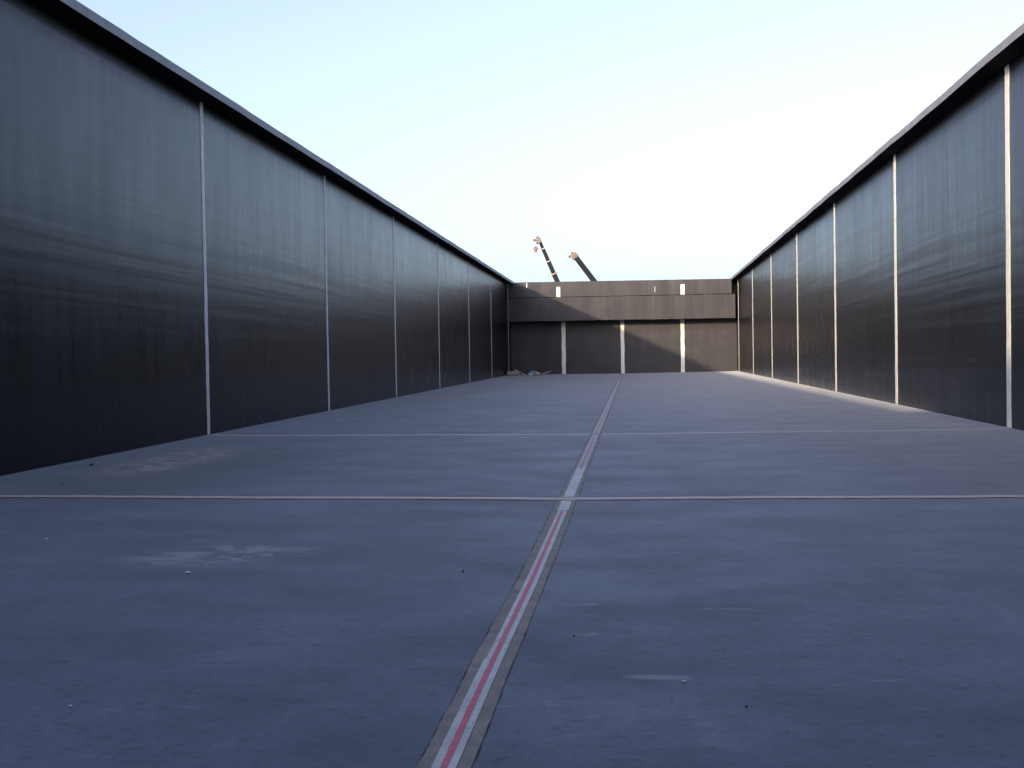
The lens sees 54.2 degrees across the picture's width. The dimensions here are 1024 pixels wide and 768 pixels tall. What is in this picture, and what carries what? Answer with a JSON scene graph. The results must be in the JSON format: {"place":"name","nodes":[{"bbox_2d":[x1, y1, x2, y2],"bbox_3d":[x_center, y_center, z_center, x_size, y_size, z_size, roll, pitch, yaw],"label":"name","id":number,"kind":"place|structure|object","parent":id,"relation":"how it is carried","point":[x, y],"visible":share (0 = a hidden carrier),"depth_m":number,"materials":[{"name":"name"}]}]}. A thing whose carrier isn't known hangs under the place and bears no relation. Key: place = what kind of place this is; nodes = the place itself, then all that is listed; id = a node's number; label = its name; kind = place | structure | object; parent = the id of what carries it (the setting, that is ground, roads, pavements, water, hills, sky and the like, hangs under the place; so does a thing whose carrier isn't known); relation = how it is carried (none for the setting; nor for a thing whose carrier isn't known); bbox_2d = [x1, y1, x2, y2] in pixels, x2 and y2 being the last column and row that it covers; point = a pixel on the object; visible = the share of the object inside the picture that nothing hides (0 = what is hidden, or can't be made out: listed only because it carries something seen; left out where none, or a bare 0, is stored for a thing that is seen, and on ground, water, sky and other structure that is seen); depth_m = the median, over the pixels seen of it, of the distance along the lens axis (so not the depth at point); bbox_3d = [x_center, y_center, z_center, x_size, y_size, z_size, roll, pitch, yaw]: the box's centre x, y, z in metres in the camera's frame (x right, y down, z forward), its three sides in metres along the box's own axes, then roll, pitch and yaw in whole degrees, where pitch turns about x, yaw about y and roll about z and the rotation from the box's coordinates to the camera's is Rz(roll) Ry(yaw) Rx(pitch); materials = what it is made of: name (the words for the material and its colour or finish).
{"place":"outdoors","nodes":[
{"label":"outdoors","id":0,"kind":"place"},
{"bbox_2d":[0,371,1023,767],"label":"floor","id":1,"kind":"structure","parent":0,"point":[352,633],"depth_m":6.58,"materials":[{"name":"concrete"}]},
{"bbox_2d":[0,0,513,475],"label":"basin wall","id":2,"kind":"structure","parent":1,"relation":"on","point":[184,254],"depth_m":18.13,"materials":[{"name":"black metal"}]},
{"bbox_2d":[0,495,1023,499],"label":"cross joint","id":3,"kind":"object","parent":1,"relation":"on","point":[502,498],"visible":1,"depth_m":10.55,"materials":[{"name":"grey concrete"}]},
{"bbox_2d":[415,373,623,767],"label":"joint","id":4,"kind":"object","parent":1,"relation":"on","point":[460,732],"visible":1,"depth_m":5.24,"materials":[{"name":"white paint"}]},
{"bbox_2d":[211,427,1005,435],"bbox_3d":[1.444,0.902,18.489,14.670,0.056,0.246,-1,1,7],"label":"cross joint","id":5,"kind":"object","parent":1,"relation":"on","point":[609,434],"visible":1,"depth_m":18.45,"materials":[{"name":"grey concrete"}]},
{"bbox_2d":[403,392,815,397],"bbox_3d":[3.313,0.378,33.602,14.621,0.054,0.098,-1,1,7],"label":"cross joint","id":6,"kind":"object","parent":1,"relation":"on","point":[558,396],"visible":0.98,"depth_m":33.80,"materials":[{"name":"grey concrete"}]},
{"bbox_2d":[508,279,736,374],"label":"basin wall","id":7,"kind":"structure","parent":1,"relation":"on","point":[627,326],"depth_m":64.57,"materials":[{"name":"grey concrete"}]},
{"bbox_2d":[730,23,1023,430],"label":"basin wall","id":8,"kind":"structure","parent":1,"relation":"on","point":[890,270],"depth_m":22.83,"materials":[{"name":"black metal"}]},
{"bbox_2d":[527,370,538,374],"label":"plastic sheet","id":9,"kind":"object","parent":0,"point":[533,373],"visible":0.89,"depth_m":62.63,"materials":[{"name":"plastic"}]},
{"bbox_2d":[77,0,1023,282],"label":"sky","id":10,"kind":"structure","parent":0,"point":[640,139],"materials":[{"name":"blue"}]},
{"label":"ground","id":11,"kind":"structure","parent":0,"visible":0},
{"bbox_2d":[533,236,559,281],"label":"mobile crane","id":12,"kind":"object","parent":11,"relation":"on","point":[538,240],"visible":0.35,"depth_m":94.89,"materials":[{"name":"metal"}]},
{"bbox_2d":[568,251,596,280],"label":"mobile crane","id":13,"kind":"object","parent":11,"relation":"on","point":[581,264],"visible":0.12,"depth_m":94.44,"materials":[{"name":"metal"}]}
]}

